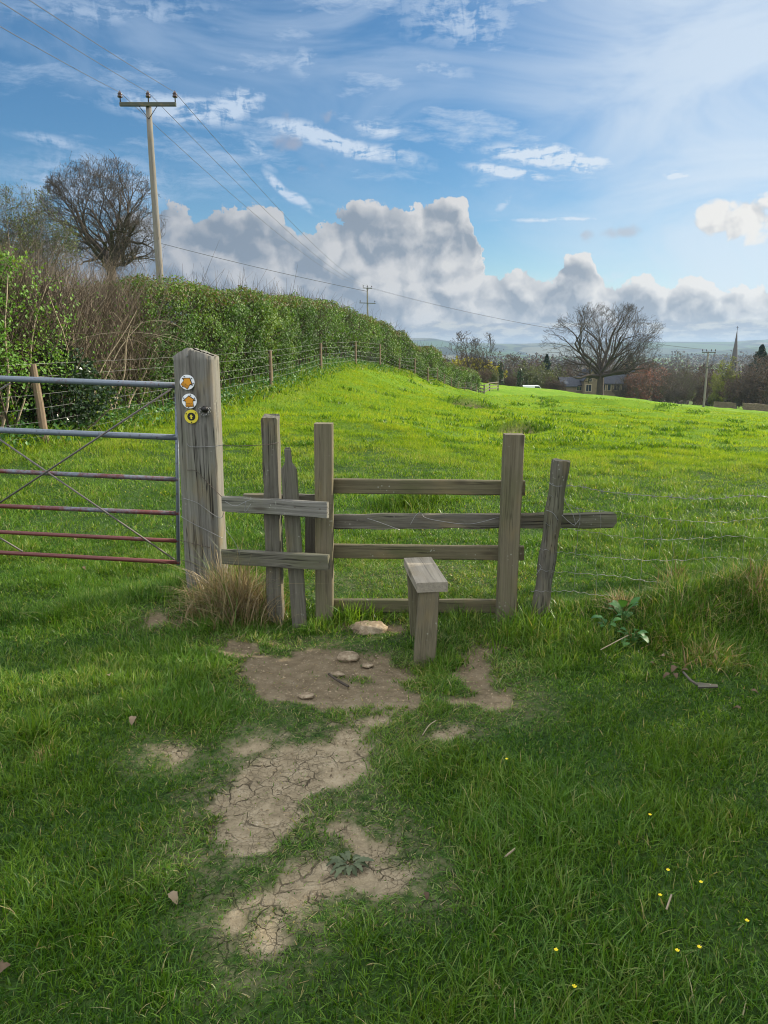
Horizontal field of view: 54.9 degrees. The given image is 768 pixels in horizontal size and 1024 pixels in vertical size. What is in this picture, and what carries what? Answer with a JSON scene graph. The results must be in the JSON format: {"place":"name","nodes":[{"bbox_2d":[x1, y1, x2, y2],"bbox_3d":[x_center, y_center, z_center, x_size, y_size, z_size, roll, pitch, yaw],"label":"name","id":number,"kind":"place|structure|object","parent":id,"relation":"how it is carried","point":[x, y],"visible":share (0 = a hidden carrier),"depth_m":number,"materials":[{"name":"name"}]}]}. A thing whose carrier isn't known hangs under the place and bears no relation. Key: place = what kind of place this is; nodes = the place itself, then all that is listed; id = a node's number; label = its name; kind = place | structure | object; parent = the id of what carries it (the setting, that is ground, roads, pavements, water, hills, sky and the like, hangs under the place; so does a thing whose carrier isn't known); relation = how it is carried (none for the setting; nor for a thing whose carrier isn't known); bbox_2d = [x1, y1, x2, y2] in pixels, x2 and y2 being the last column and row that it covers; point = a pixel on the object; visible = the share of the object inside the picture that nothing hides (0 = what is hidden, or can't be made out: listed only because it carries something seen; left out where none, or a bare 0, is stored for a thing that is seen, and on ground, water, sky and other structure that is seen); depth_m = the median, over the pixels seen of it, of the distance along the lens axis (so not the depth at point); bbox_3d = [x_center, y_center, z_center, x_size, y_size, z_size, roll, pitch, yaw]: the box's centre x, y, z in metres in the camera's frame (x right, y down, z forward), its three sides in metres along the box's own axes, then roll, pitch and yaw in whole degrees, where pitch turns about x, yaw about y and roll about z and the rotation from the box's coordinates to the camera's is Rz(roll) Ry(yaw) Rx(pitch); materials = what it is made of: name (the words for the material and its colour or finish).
{"place":"outdoors","nodes":[
{"label":"outdoors","id":0,"kind":"place"},
{"bbox_2d":[0,682,767,1023],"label":"grass","id":1,"kind":"structure","parent":0,"point":[488,792],"depth_m":2.35,"materials":[{"name":"plant"}]},
{"bbox_2d":[0,313,767,1023],"bbox_3d":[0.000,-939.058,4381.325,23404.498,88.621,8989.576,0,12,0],"label":"ground","id":2,"kind":"structure","parent":0,"point":[286,889],"depth_m":2.79,"materials":[{"name":"plant"}]},
{"bbox_2d":[0,960,9,971],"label":"dead leaf","id":3,"kind":"object","parent":2,"relation":"on","point":[3,965],"visible":1,"depth_m":1.91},
{"bbox_2d":[0,698,78,750],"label":"grass tuft","id":4,"kind":"object","parent":2,"relation":"on","point":[32,726],"visible":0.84,"depth_m":3.10,"materials":[{"name":"plant"}]},
{"bbox_2d":[0,179,84,300],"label":"budding tree","id":5,"kind":"object","parent":2,"relation":"on","point":[26,224],"visible":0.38,"depth_m":52.04,"materials":[{"name":"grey plant"}]},
{"bbox_2d":[21,743,63,764],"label":"dry grass clump","id":6,"kind":"object","parent":2,"relation":"on","point":[40,754],"visible":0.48,"depth_m":2.96,"materials":[{"name":"plant"}]},
{"bbox_2d":[0,220,120,437],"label":"leafy hedge","id":7,"kind":"object","parent":2,"relation":"on","point":[11,352],"visible":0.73,"depth_m":10.94,"materials":[{"name":"green plant"}]},
{"bbox_2d":[0,328,122,429],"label":"ivy bush","id":8,"kind":"object","parent":2,"relation":"on","point":[78,408],"visible":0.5,"depth_m":11.65,"materials":[{"name":"green plant"}]},
{"bbox_2d":[0,217,191,433],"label":"bare hedge","id":9,"kind":"object","parent":2,"relation":"on","point":[100,295],"visible":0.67,"depth_m":12.79,"materials":[{"name":"brown plant"}]},
{"bbox_2d":[35,149,168,282],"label":"oak tree","id":10,"kind":"object","parent":2,"relation":"on","point":[117,232],"visible":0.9,"depth_m":82.74,"materials":[{"name":"brown plant"}]},
{"bbox_2d":[117,90,177,354],"bbox_3d":[-7.400,-8.866,24.130,1.872,8.830,0.334,0,12,0],"label":"power pole","id":11,"kind":"object","parent":2,"relation":"on","point":[148,105],"visible":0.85,"depth_m":23.61,"materials":[{"name":"wood"}]},
{"bbox_2d":[0,26,118,91],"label":"overhead cable","id":12,"kind":"object","parent":11,"relation":"attached to","point":[53,56],"visible":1,"depth_m":14.58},
{"bbox_2d":[0,1,146,91],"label":"overhead cable","id":13,"kind":"object","parent":11,"relation":"attached to","point":[63,41],"visible":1,"depth_m":14.23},
{"bbox_2d":[29,0,173,91],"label":"overhead cable","id":14,"kind":"object","parent":11,"relation":"attached to","point":[92,41],"visible":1,"depth_m":14.44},
{"bbox_2d":[122,94,358,284],"bbox_3d":[-5.636,-22.633,65.117,0.015,1.928,86.301,1,12,3],"label":"overhead cable","id":15,"kind":"object","parent":11,"relation":"attached to","point":[218,182],"visible":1,"depth_m":32.59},
{"bbox_2d":[162,107,366,285],"bbox_3d":[-4.889,-22.669,65.281,0.015,1.928,86.620,1,12,3],"label":"overhead cable","id":16,"kind":"object","parent":11,"relation":"attached to","point":[231,177],"visible":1,"depth_m":32.34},
{"bbox_2d":[177,95,354,278],"bbox_3d":[-4.162,-22.705,65.445,0.015,1.928,86.942,1,12,3],"label":"overhead cable","id":17,"kind":"object","parent":11,"relation":"attached to","point":[252,180],"visible":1,"depth_m":32.94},
{"bbox_2d":[127,565,195,611],"bbox_3d":[-1.337,0.456,4.880,0.806,0.272,0.686,-4,13,-18],"label":"grass tuft","id":18,"kind":"object","parent":2,"relation":"on","point":[160,588],"visible":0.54,"depth_m":4.81,"materials":[{"name":"plant"}]},
{"bbox_2d":[167,890,177,904],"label":"dead leaf","id":19,"kind":"object","parent":2,"relation":"on","point":[173,895],"visible":1,"depth_m":2.19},
{"bbox_2d":[70,242,330,407],"bbox_3d":[-4.117,-5.292,21.243,3.723,4.117,16.579,2,13,9],"label":"hedge","id":20,"kind":"object","parent":2,"relation":"on","point":[238,323],"visible":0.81,"depth_m":18.53,"materials":[{"name":"green plant"}]},
{"bbox_2d":[173,348,227,590],"bbox_3d":[-1.157,-0.172,4.784,0.308,1.741,0.265,0,12,0],"label":"gatepost","id":21,"kind":"object","parent":2,"relation":"on","point":[198,395],"visible":0.86,"depth_m":4.67,"materials":[{"name":"grey wood"}]},
{"bbox_2d":[0,375,180,565],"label":"field gate","id":22,"kind":"structure","parent":21,"relation":"attached to","point":[102,382],"depth_m":4.99,"materials":[{"name":"metal"}]},
{"bbox_2d":[150,568,257,620],"bbox_3d":[-1.066,0.472,4.662,0.930,0.354,0.904,-4,13,-19],"label":"dry grass clump","id":23,"kind":"object","parent":2,"relation":"on","point":[189,597],"visible":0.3,"depth_m":4.58,"materials":[{"name":"plant"}]},
{"bbox_2d":[0,354,446,457],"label":"undergrowth","id":24,"kind":"object","parent":2,"relation":"on","point":[100,427],"visible":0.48,"depth_m":17.62,"materials":[{"name":"green plant"}]},
{"bbox_2d":[147,532,313,633],"bbox_3d":[-0.917,0.394,4.568,1.209,0.616,1.192,-5,13,-22],"label":"dry grass clump","id":25,"kind":"object","parent":2,"relation":"on","point":[240,594],"visible":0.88,"depth_m":4.50,"materials":[{"name":"plant"}]},
{"bbox_2d":[0,341,480,444],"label":"stock fence","id":26,"kind":"object","parent":2,"relation":"on","point":[40,410],"visible":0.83,"depth_m":13.58,"materials":[{"name":"metal"}]},
{"bbox_2d":[230,593,286,628],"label":"grass tuft","id":27,"kind":"object","parent":2,"relation":"on","point":[259,617],"visible":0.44,"depth_m":4.50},
{"bbox_2d":[297,692,313,698],"bbox_3d":[-0.376,0.887,3.567,0.084,0.021,0.054,0,12,0],"label":"stone","id":28,"kind":"object","parent":2,"relation":"on","point":[306,695],"visible":1,"depth_m":3.55,"materials":[{"name":"stone"}]},
{"bbox_2d":[294,613,337,636],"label":"grass tuft","id":29,"kind":"object","parent":2,"relation":"on","point":[311,628],"visible":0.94,"depth_m":4.43,"materials":[{"name":"plant"}]},
{"bbox_2d":[151,613,510,952],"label":"soil crumbs","id":30,"kind":"object","parent":2,"relation":"on","point":[305,879],"visible":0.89,"depth_m":3.03,"materials":[{"name":"soil"}]},
{"bbox_2d":[330,671,344,676],"bbox_3d":[-0.241,0.846,3.846,0.075,0.024,0.045,0,12,0],"label":"stone","id":31,"kind":"object","parent":2,"relation":"on","point":[338,674],"visible":0.94,"depth_m":3.83,"materials":[{"name":"stone"}]},
{"bbox_2d":[328,673,348,687],"bbox_3d":[-0.234,0.853,3.746,0.021,0.021,0.200,-8,15,-32],"label":"stick","id":32,"kind":"object","parent":2,"relation":"on","point":[338,680],"visible":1,"depth_m":3.72,"materials":[{"name":"brown wood"}]},
{"bbox_2d":[116,621,567,1000],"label":"straw litter","id":33,"kind":"object","parent":2,"relation":"on","point":[321,799],"visible":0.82,"depth_m":2.74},
{"bbox_2d":[292,588,402,638],"bbox_3d":[-0.194,0.586,4.602,0.925,0.244,0.616,0,12,0],"label":"grass tuft","id":34,"kind":"object","parent":2,"relation":"on","point":[353,616],"visible":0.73,"depth_m":4.52,"materials":[{"name":"plant"}]},
{"bbox_2d":[337,651,359,661],"bbox_3d":[-0.196,0.800,4.066,0.123,0.044,0.110,0,12,0],"label":"stone","id":35,"kind":"object","parent":2,"relation":"on","point":[348,656],"visible":1,"depth_m":4.04,"materials":[{"name":"stone"}]},
{"bbox_2d":[326,851,373,877],"bbox_3d":[-0.111,1.123,2.352,0.136,0.036,0.119,-9,15,-34],"label":"thistle rosette","id":36,"kind":"object","parent":2,"relation":"on","point":[338,867],"visible":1,"depth_m":2.34,"materials":[{"name":"green plant"}]},
{"bbox_2d":[359,285,375,342],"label":"power pole","id":37,"kind":"object","parent":2,"relation":"on","point":[367,288],"visible":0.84,"depth_m":107.77,"materials":[{"name":"wood"}]},
{"bbox_2d":[2,198,363,290],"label":"overhead cable","id":38,"kind":"object","parent":37,"relation":"attached to","point":[232,261],"visible":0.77,"depth_m":104.47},
{"bbox_2d":[349,621,387,634],"bbox_3d":[-0.091,0.701,4.409,0.232,0.088,0.155,0,12,0],"label":"stone","id":39,"kind":"object","parent":2,"relation":"on","point":[372,627],"visible":0.75,"depth_m":4.36,"materials":[{"name":"stone"}]},
{"bbox_2d":[5,350,767,451],"bbox_3d":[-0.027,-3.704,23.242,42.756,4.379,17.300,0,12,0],"label":"grass","id":40,"kind":"structure","parent":2,"relation":"on","point":[482,412],"depth_m":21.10,"materials":[{"name":"plant"}]},
{"bbox_2d":[10,329,767,424],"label":"grass","id":41,"kind":"structure","parent":2,"relation":"on","point":[709,416],"depth_m":41.69,"materials":[{"name":"plant"}]},
{"bbox_2d":[299,289,484,390],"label":"hedge","id":42,"kind":"object","parent":2,"relation":"on","point":[340,321],"visible":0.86,"depth_m":41.36,"materials":[{"name":"green plant"}]},
{"bbox_2d":[349,476,467,513],"bbox_3d":[0.348,-0.193,7.556,1.623,0.394,1.034,0,12,0],"label":"grass tuft","id":43,"kind":"object","parent":2,"relation":"on","point":[406,502],"visible":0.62,"depth_m":7.48,"materials":[{"name":"plant"}]},
{"bbox_2d":[221,414,616,667],"bbox_3d":[0.149,0.235,4.222,2.390,1.528,0.711,1,12,6],"label":"stile","id":44,"kind":"object","parent":2,"relation":"on","point":[427,583],"visible":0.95,"depth_m":4.39,"materials":[{"name":"grey wood"}]},
{"bbox_2d":[406,638,488,673],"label":"grass tuft","id":45,"kind":"object","parent":2,"relation":"on","point":[459,663],"visible":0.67,"depth_m":3.97,"materials":[{"name":"plant"}]},
{"bbox_2d":[447,330,487,369],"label":"bare tree","id":46,"kind":"object","parent":2,"relation":"on","point":[459,348],"visible":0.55,"depth_m":145.51,"materials":[{"name":"plant"}]},
{"bbox_2d":[452,356,485,371],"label":"flowering shrub","id":47,"kind":"object","parent":2,"relation":"on","point":[455,362],"visible":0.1,"depth_m":155.83,"materials":[{"name":"yellow plant"}]},
{"bbox_2d":[466,332,498,382],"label":"bare tree","id":48,"kind":"object","parent":2,"relation":"on","point":[489,352],"visible":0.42,"depth_m":153.92,"materials":[{"name":"plant"}]},
{"bbox_2d":[478,368,491,382],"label":"brown tree","id":49,"kind":"object","parent":2,"relation":"on","point":[484,376],"visible":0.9,"depth_m":115.69,"materials":[{"name":"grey plant"}]},
{"bbox_2d":[464,360,507,384],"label":"flowering shrub","id":50,"kind":"object","parent":2,"relation":"on","point":[496,369],"visible":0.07,"depth_m":158.28,"materials":[{"name":"yellow plant"}]},
{"bbox_2d":[478,376,498,393],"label":"rail fence","id":51,"kind":"object","parent":2,"relation":"on","point":[484,388],"visible":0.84,"depth_m":95.39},
{"bbox_2d":[487,369,499,383],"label":"budding tree","id":52,"kind":"object","parent":2,"relation":"on","point":[494,377],"visible":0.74,"depth_m":127.53,"materials":[{"name":"green plant"}]},
{"bbox_2d":[497,361,504,384],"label":"ivy stump","id":53,"kind":"object","parent":2,"relation":"on","point":[500,371],"visible":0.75,"depth_m":135.49,"materials":[{"name":"plant"}]},
{"bbox_2d":[486,348,522,385],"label":"bare tree","id":54,"kind":"object","parent":2,"relation":"on","point":[514,358],"visible":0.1,"depth_m":210.29,"materials":[{"name":"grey plant"}]},
{"bbox_2d":[504,373,523,386],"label":"brown tree","id":55,"kind":"object","parent":2,"relation":"on","point":[510,380],"visible":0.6,"depth_m":147.29,"materials":[{"name":"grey plant"}]},
{"bbox_2d":[503,352,530,373],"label":"bare tree","id":56,"kind":"object","parent":2,"relation":"on","point":[517,363],"visible":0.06,"depth_m":229.52,"materials":[{"name":"grey plant"}]},
{"bbox_2d":[516,369,524,386],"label":"ivy stump","id":57,"kind":"object","parent":2,"relation":"on","point":[520,378],"visible":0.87,"depth_m":135.65,"materials":[{"name":"plant"}]},
{"bbox_2d":[457,595,586,658],"bbox_3d":[0.825,0.606,4.253,0.791,0.267,0.813,-10,16,-39],"label":"grass tuft","id":58,"kind":"object","parent":2,"relation":"on","point":[505,627],"visible":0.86,"depth_m":4.20,"materials":[{"name":"plant"}]},
{"bbox_2d":[503,361,553,385],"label":"budding tree","id":59,"kind":"object","parent":2,"relation":"on","point":[527,372],"visible":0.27,"depth_m":185.33,"materials":[{"name":"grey plant"}]},
{"bbox_2d":[506,354,553,374],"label":"brown tree","id":60,"kind":"object","parent":2,"relation":"on","point":[533,358],"visible":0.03,"depth_m":254.22,"materials":[{"name":"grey plant"}]},
{"bbox_2d":[526,369,556,387],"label":"budding tree","id":61,"kind":"object","parent":2,"relation":"on","point":[537,381],"visible":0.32,"depth_m":171.25,"materials":[{"name":"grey plant"}]},
{"bbox_2d":[540,354,551,372],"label":"conifer tree","id":62,"kind":"object","parent":2,"relation":"on","point":[548,362],"visible":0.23,"depth_m":229.66,"materials":[{"name":"green plant"}]},
{"bbox_2d":[542,377,566,390],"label":"brown tree","id":63,"kind":"object","parent":2,"relation":"on","point":[555,384],"visible":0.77,"depth_m":156.92,"materials":[{"name":"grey plant"}]},
{"bbox_2d":[537,364,575,382],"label":"budding tree","id":64,"kind":"object","parent":2,"relation":"on","point":[557,373],"visible":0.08,"depth_m":191.38,"materials":[{"name":"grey plant"}]},
{"bbox_2d":[361,350,753,404],"bbox_3d":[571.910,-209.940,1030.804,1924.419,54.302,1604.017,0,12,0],"label":"woods","id":65,"kind":"object","parent":2,"relation":"on","point":[701,360],"visible":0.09,"depth_m":1190.47,"materials":[{"name":"plant"}]},
{"bbox_2d":[562,362,585,376],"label":"brown tree","id":66,"kind":"object","parent":2,"relation":"on","point":[569,365],"visible":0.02,"depth_m":235.75,"materials":[{"name":"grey plant"}]},
{"bbox_2d":[539,302,667,394],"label":"oak tree","id":67,"kind":"object","parent":2,"relation":"on","point":[600,371],"visible":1,"depth_m":152.42,"materials":[{"name":"brown plant"}]},
{"bbox_2d":[558,360,654,400],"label":"stone house","id":68,"kind":"structure","parent":2,"relation":"on","point":[581,386],"depth_m":183.69,"materials":[{"name":"stone"}]},
{"bbox_2d":[591,614,621,632],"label":"dock plant","id":69,"kind":"object","parent":2,"relation":"on","point":[604,620],"visible":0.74,"depth_m":4.11,"materials":[{"name":"green plant"}]},
{"bbox_2d":[584,584,647,613],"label":"dry grass clump","id":70,"kind":"object","parent":2,"relation":"on","point":[623,598],"visible":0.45,"depth_m":4.33,"materials":[{"name":"plant"}]},
{"bbox_2d":[611,376,630,397],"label":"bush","id":71,"kind":"object","parent":2,"relation":"on","point":[624,390],"visible":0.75,"depth_m":169.41,"materials":[{"name":"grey plant"}]},
{"bbox_2d":[608,597,639,622],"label":"dock plant","id":72,"kind":"object","parent":2,"relation":"on","point":[619,604],"visible":0.88,"depth_m":4.18,"materials":[{"name":"green plant"}]},
{"bbox_2d":[617,627,649,646],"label":"dock plant","id":73,"kind":"object","parent":2,"relation":"on","point":[643,636],"visible":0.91,"depth_m":3.99,"materials":[{"name":"green plant"}]},
{"bbox_2d":[624,370,653,398],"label":"red budding tree","id":74,"kind":"object","parent":2,"relation":"on","point":[640,386],"visible":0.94,"depth_m":167.49,"materials":[{"name":"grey plant"}]},
{"bbox_2d":[624,363,669,399],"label":"red budding tree","id":75,"kind":"object","parent":2,"relation":"on","point":[650,372],"visible":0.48,"depth_m":174.71,"materials":[{"name":"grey plant"}]},
{"bbox_2d":[531,458,767,618],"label":"wire fence","id":76,"kind":"object","parent":2,"relation":"on","point":[552,522],"visible":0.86,"depth_m":4.25,"materials":[{"name":"wood"}]},
{"bbox_2d":[652,359,676,401],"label":"bare tree","id":77,"kind":"object","parent":2,"relation":"on","point":[657,389],"visible":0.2,"depth_m":202.20,"materials":[{"name":"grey plant"}]},
{"bbox_2d":[645,552,698,586],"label":"dry grass clump","id":78,"kind":"object","parent":2,"relation":"on","point":[675,569],"visible":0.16,"depth_m":5.07,"materials":[{"name":"plant"}]},
{"bbox_2d":[655,350,692,402],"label":"tall tree","id":79,"kind":"object","parent":2,"relation":"on","point":[673,384],"visible":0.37,"depth_m":179.41,"materials":[{"name":"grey plant"}]},
{"bbox_2d":[660,372,688,402],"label":"bare tree","id":80,"kind":"object","parent":2,"relation":"on","point":[670,394],"visible":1,"depth_m":157.68,"materials":[{"name":"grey plant"}]},
{"bbox_2d":[602,594,746,656],"bbox_3d":[1.590,0.609,4.119,1.073,0.261,0.677,3,13,13],"label":"dry grass clump","id":81,"kind":"object","parent":2,"relation":"on","point":[659,630],"visible":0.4,"depth_m":4.09,"materials":[{"name":"plant"}]},
{"bbox_2d":[674,359,702,403],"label":"tall tree","id":82,"kind":"object","parent":2,"relation":"on","point":[688,397],"visible":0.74,"depth_m":175.09,"materials":[{"name":"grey plant"}]},
{"bbox_2d":[677,365,716,404],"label":"brown tree","id":83,"kind":"object","parent":2,"relation":"on","point":[697,399],"visible":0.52,"depth_m":185.47,"materials":[{"name":"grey plant"}]},
{"bbox_2d":[638,577,767,623],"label":"dry grass clump","id":84,"kind":"object","parent":2,"relation":"on","point":[701,604],"visible":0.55,"depth_m":4.23,"materials":[{"name":"plant"}]},
{"bbox_2d":[639,630,767,678],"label":"dry grass clump","id":85,"kind":"object","parent":2,"relation":"on","point":[716,650],"visible":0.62,"depth_m":3.84,"materials":[{"name":"plant"}]},
{"bbox_2d":[697,682,717,687],"bbox_3d":[1.550,0.831,3.540,0.092,0.021,0.024,1,12,7],"label":"rotten wood","id":86,"kind":"object","parent":2,"relation":"on","point":[704,685],"visible":1,"depth_m":3.54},
{"bbox_2d":[702,349,715,406],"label":"power pole","id":87,"kind":"object","parent":2,"relation":"on","point":[705,385],"visible":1,"depth_m":95.26,"materials":[{"name":"wood"}]},
{"bbox_2d":[694,361,727,406],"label":"bare tree","id":88,"kind":"object","parent":2,"relation":"on","point":[706,400],"visible":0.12,"depth_m":211.50,"materials":[{"name":"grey plant"}]},
{"bbox_2d":[707,371,727,405],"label":"willow tree","id":89,"kind":"object","parent":2,"relation":"on","point":[715,394],"visible":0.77,"depth_m":157.51,"materials":[{"name":"green plant"}]},
{"bbox_2d":[675,546,767,612],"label":"dry grass clump","id":90,"kind":"object","parent":2,"relation":"on","point":[759,579],"visible":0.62,"depth_m":4.26,"materials":[{"name":"plant"}]},
{"bbox_2d":[714,402,735,408],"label":"stone wall","id":91,"kind":"structure","parent":2,"relation":"on","point":[725,405],"depth_m":124.78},
{"bbox_2d":[712,356,743,401],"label":"willow tree","id":92,"kind":"object","parent":2,"relation":"on","point":[730,377],"visible":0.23,"depth_m":163.85,"materials":[{"name":"green plant"}]},
{"bbox_2d":[727,326,739,373],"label":"church","id":93,"kind":"structure","parent":2,"relation":"on","point":[735,352],"depth_m":605.23,"materials":[{"name":"stone"}]},
{"bbox_2d":[718,372,755,408],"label":"brown tree","id":94,"kind":"object","parent":2,"relation":"on","point":[735,386],"visible":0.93,"depth_m":147.47,"materials":[{"name":"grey plant"}]},
{"bbox_2d":[719,349,767,405],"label":"bare tree","id":95,"kind":"object","parent":2,"relation":"on","point":[757,359],"visible":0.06,"depth_m":161.85,"materials":[{"name":"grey plant"}]},
{"bbox_2d":[736,366,763,403],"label":"bare tree","id":96,"kind":"object","parent":2,"relation":"on","point":[745,396],"visible":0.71,"depth_m":147.00,"materials":[{"name":"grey plant"}]},
{"bbox_2d":[738,344,767,405],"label":"conifer tree","id":97,"kind":"object","parent":2,"relation":"on","point":[761,349],"visible":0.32,"depth_m":185.10,"materials":[{"name":"green plant"}]},
{"bbox_2d":[740,356,767,404],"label":"brown tree","id":98,"kind":"object","parent":2,"relation":"on","point":[763,376],"visible":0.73,"depth_m":146.80,"materials":[{"name":"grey plant"}]},
{"bbox_2d":[742,403,767,411],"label":"stone wall","id":99,"kind":"structure","parent":2,"relation":"on","point":[754,406],"depth_m":116.12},
{"bbox_2d":[0,526,767,704],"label":"grass","id":100,"kind":"structure","parent":0,"point":[83,602],"depth_m":4.32,"materials":[{"name":"plant"}]},
{"bbox_2d":[0,406,767,535],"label":"grass","id":101,"kind":"structure","parent":0,"point":[754,459],"depth_m":9.56,"materials":[{"name":"plant"}]},
{"bbox_2d":[0,0,767,343],"label":"sky","id":102,"kind":"structure","parent":0,"point":[532,162],"materials":[{"name":"blue"}]},
{"bbox_2d":[322,338,767,355],"bbox_3d":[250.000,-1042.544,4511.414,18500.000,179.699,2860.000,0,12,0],"label":"hills","id":103,"kind":"structure","parent":0,"point":[531,349],"depth_m":4374.00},
{"bbox_2d":[339,346,767,358],"bbox_3d":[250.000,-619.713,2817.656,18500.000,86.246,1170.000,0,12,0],"label":"hills","id":104,"kind":"structure","parent":0,"point":[449,353],"depth_m":2927.18,"materials":[{"name":"plant"}]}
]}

